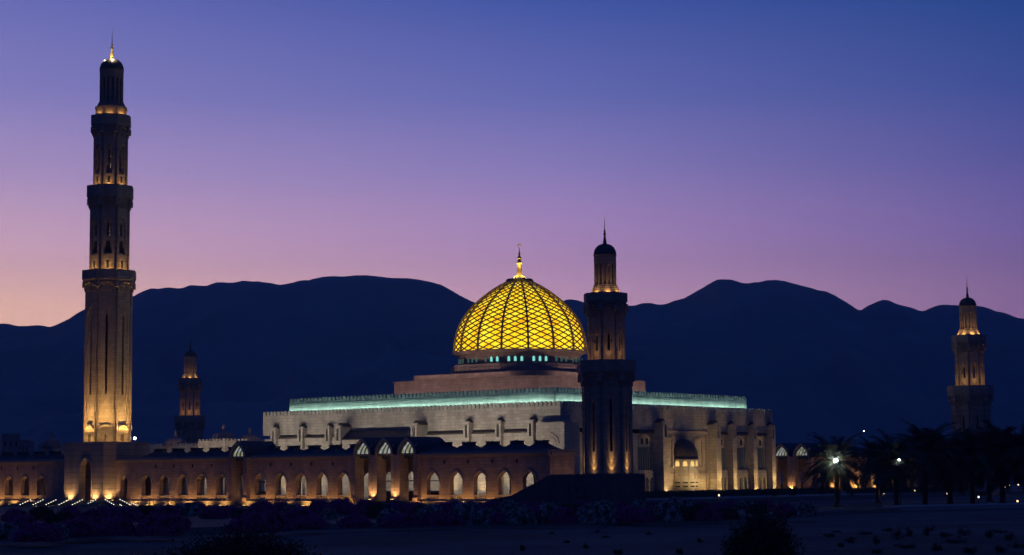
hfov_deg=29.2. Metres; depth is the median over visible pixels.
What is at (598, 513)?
flowering bush
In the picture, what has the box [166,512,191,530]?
flowering bush
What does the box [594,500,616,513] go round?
flowering bush
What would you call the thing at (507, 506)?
flowering bush
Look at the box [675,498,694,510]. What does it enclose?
flowering bush
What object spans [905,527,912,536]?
desert scrub
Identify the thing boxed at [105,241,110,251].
window
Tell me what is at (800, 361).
mountains
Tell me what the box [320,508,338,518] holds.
flowering bush
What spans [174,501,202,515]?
flowering bush
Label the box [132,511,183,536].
flowering bush
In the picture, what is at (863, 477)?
date palm
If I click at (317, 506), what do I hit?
flowering bush
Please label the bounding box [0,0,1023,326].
sky
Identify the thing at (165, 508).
flowering bush
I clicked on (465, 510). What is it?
flowering bush
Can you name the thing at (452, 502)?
flowering bush
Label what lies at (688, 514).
flowering bush
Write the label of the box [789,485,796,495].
young tree
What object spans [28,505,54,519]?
flowering bush
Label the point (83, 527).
flowering bush
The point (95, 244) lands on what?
window
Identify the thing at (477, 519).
flowering bush
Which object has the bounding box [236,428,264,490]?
court building
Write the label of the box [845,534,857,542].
desert scrub
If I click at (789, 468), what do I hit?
arcade
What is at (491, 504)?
flowering bush
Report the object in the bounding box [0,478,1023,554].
ground
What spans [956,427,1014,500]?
date palm
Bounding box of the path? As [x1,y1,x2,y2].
[883,503,1023,510]
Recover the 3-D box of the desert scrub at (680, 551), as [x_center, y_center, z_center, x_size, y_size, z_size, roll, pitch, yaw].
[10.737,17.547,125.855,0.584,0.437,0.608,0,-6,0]
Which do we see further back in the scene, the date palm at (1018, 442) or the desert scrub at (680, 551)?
the date palm at (1018, 442)
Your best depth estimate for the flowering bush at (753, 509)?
232.18 m
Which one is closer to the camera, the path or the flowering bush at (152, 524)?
the flowering bush at (152, 524)
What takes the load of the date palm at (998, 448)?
on the ground
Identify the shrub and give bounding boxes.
[154,505,325,554]
[719,495,804,554]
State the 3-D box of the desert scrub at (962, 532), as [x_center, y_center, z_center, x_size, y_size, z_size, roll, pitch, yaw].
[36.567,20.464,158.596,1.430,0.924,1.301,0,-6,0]
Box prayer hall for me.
[263,244,776,498]
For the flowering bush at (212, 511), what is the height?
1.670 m
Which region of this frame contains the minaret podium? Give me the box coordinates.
[490,474,644,506]
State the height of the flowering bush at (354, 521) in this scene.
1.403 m
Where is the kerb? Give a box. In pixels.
[71,508,899,537]
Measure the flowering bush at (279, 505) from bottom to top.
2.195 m
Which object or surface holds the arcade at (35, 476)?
on the plaza
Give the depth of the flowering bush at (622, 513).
200.57 m
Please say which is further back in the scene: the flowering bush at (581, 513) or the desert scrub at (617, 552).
the flowering bush at (581, 513)
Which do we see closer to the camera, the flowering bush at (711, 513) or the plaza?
the flowering bush at (711, 513)
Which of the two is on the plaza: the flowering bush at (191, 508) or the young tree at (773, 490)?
the young tree at (773, 490)
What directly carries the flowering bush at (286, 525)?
on the planting bed
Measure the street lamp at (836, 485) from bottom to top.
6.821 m
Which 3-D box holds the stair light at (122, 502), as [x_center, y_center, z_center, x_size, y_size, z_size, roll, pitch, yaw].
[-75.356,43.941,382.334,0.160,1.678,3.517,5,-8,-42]
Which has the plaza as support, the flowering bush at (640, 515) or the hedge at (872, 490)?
the hedge at (872, 490)
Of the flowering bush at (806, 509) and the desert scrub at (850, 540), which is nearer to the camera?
the desert scrub at (850, 540)
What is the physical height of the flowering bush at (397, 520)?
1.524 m
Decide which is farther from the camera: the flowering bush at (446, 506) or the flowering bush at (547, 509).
the flowering bush at (446, 506)
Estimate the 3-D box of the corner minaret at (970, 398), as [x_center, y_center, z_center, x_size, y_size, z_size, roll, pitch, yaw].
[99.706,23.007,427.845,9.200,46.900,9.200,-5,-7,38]
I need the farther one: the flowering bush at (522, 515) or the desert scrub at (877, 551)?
the flowering bush at (522, 515)
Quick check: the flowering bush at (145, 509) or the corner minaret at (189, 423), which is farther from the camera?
the corner minaret at (189, 423)
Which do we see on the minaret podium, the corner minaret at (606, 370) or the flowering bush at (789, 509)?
the corner minaret at (606, 370)
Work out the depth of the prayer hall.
401.63 m
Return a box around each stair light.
[20,500,30,505]
[33,500,42,505]
[46,500,55,505]
[120,500,128,505]
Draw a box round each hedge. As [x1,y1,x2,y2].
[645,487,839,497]
[852,486,964,492]
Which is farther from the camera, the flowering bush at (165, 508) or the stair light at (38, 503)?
the stair light at (38, 503)
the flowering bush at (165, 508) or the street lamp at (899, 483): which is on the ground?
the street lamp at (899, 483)
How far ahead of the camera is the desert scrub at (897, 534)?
149.54 m
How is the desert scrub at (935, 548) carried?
on the ground
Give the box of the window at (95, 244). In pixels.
[94,241,96,252]
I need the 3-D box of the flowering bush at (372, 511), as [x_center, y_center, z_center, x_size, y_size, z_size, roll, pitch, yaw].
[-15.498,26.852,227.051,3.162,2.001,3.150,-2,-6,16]
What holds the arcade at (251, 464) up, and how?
on the plaza
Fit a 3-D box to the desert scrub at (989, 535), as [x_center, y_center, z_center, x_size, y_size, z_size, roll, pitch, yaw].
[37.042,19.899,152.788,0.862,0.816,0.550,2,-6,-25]
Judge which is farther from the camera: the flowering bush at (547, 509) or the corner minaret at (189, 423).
the corner minaret at (189, 423)
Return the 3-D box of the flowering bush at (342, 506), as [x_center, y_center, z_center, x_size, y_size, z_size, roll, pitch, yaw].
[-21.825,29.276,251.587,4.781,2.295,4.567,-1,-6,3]
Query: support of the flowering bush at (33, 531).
on the planting bed
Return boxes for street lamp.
[834,459,837,504]
[898,459,900,504]
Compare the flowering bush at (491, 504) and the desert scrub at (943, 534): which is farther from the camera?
the flowering bush at (491, 504)
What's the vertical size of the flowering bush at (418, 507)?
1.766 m
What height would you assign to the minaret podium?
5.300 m
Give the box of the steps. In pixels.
[3,501,131,505]
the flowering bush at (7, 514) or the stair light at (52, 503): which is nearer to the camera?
the flowering bush at (7, 514)
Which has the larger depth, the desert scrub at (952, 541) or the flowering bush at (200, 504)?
the flowering bush at (200, 504)
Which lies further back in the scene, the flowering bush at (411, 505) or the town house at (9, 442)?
the town house at (9, 442)
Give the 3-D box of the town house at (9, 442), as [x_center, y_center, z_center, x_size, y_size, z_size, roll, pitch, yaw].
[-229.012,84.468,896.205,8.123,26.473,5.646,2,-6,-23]
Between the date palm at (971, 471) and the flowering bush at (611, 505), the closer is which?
the flowering bush at (611, 505)
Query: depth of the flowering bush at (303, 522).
179.63 m
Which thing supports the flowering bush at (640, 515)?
on the planting bed
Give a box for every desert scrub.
[612,549,622,553]
[675,549,683,553]
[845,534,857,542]
[855,530,872,534]
[869,548,881,553]
[873,535,879,543]
[890,527,906,539]
[893,543,916,547]
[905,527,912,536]
[922,526,928,535]
[930,543,942,550]
[941,532,952,537]
[941,536,968,542]
[957,526,971,535]
[963,546,976,553]
[984,530,992,537]
[991,529,1008,532]
[994,544,1008,552]
[1004,532,1015,539]
[1007,540,1023,547]
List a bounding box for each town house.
[0,434,19,455]
[20,439,33,454]
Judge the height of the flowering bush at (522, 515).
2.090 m
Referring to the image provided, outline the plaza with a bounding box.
[0,490,1023,505]
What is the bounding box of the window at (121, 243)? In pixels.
[119,241,123,252]
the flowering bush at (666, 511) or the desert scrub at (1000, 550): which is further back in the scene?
the flowering bush at (666, 511)
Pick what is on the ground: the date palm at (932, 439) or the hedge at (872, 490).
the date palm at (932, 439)
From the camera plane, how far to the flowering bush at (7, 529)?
154.40 m
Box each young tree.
[770,484,777,495]
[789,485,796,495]
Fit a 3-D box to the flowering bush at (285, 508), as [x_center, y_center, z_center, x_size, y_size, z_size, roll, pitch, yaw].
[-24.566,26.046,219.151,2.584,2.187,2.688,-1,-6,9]
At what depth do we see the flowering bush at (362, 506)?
244.43 m
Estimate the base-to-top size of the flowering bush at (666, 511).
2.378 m
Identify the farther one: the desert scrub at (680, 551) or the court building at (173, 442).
the court building at (173, 442)
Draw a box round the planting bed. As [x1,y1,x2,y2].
[0,505,883,527]
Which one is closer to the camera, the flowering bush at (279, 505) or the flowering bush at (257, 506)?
the flowering bush at (279, 505)
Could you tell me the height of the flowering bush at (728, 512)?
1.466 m
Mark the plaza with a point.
(797, 497)
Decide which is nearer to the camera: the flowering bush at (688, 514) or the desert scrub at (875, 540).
the desert scrub at (875, 540)
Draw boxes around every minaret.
[62,44,149,501]
[174,338,205,442]
[577,216,635,473]
[947,287,993,491]
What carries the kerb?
on the ground
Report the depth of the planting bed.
253.28 m
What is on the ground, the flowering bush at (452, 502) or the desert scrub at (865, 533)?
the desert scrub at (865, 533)
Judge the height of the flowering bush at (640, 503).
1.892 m
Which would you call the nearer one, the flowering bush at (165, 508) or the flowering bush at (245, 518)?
the flowering bush at (245, 518)
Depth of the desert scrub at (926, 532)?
159.37 m
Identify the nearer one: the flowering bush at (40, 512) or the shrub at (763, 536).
the shrub at (763, 536)
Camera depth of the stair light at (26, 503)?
387.23 m
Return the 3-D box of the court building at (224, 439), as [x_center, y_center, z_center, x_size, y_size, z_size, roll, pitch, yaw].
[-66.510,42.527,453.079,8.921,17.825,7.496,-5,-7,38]
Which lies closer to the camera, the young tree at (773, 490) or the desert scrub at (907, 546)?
the desert scrub at (907, 546)
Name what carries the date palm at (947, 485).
on the ground
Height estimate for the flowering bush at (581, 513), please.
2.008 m
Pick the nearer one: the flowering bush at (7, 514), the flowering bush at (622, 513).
the flowering bush at (622, 513)
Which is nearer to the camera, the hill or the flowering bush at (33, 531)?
the flowering bush at (33, 531)
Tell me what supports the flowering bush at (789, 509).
on the planting bed
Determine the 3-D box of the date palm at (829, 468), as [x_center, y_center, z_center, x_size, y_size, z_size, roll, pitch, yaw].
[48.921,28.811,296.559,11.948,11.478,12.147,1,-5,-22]
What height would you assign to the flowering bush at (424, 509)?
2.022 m
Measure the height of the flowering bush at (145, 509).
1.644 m
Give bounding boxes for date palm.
[795,431,870,506]
[844,436,911,502]
[857,428,931,504]
[880,418,969,504]
[914,425,981,503]
[937,425,1014,503]
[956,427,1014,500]
[970,420,1023,502]
[985,422,1023,491]
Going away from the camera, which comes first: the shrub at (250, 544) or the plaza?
the shrub at (250, 544)
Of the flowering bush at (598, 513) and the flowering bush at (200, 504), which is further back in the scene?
the flowering bush at (200, 504)
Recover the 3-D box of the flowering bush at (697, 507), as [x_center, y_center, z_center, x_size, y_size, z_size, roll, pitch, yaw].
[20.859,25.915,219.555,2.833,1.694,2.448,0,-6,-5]
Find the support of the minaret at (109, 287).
on the plaza
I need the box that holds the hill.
[0,323,46,339]
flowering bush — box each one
[0,508,28,520]
[0,521,21,540]
[8,520,64,542]
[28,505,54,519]
[59,516,105,537]
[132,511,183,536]
[135,504,155,516]
[154,503,182,515]
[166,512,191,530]
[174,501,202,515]
[190,501,207,508]
[198,505,229,518]
[223,510,282,533]
[246,499,274,513]
[262,508,294,531]
[272,500,293,513]
[280,501,297,514]
[291,515,330,529]
[308,498,328,513]
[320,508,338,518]
[324,497,355,514]
[335,513,373,527]
[349,498,376,514]
[364,502,389,517]
[375,507,402,522]
[377,512,425,527]
[405,500,426,513]
[410,503,431,515]
[414,504,442,520]
[433,500,451,513]
[446,500,463,507]
[447,501,477,521]
[464,499,485,508]
[469,507,495,524]
[479,500,500,511]
[496,499,519,513]
[504,504,537,525]
[536,501,560,524]
[544,506,579,524]
[574,502,590,519]
[583,501,616,524]
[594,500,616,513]
[614,504,641,521]
[628,507,654,522]
[630,499,648,508]
[651,499,685,522]
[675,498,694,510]
[678,504,695,520]
[689,502,708,514]
[695,506,724,521]
[719,506,741,519]
[745,502,769,513]
[773,501,795,516]
[794,500,817,516]
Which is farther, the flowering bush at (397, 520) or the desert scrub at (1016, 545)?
the flowering bush at (397, 520)
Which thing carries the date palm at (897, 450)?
on the ground
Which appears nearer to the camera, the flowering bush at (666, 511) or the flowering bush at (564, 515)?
the flowering bush at (564, 515)
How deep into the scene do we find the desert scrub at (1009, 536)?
147.35 m
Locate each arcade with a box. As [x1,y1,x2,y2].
[0,451,63,500]
[115,436,576,501]
[776,442,943,491]
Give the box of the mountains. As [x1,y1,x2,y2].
[0,275,1023,477]
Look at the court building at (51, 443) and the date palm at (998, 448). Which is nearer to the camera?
the date palm at (998, 448)
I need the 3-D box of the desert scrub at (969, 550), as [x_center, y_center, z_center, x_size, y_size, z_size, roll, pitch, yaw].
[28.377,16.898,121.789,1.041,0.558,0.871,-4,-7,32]
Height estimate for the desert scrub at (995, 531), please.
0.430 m
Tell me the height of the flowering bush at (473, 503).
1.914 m
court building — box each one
[38,430,63,454]
[150,430,197,494]
[198,423,246,496]
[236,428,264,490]
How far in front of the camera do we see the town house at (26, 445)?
944.80 m
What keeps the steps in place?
on the ground

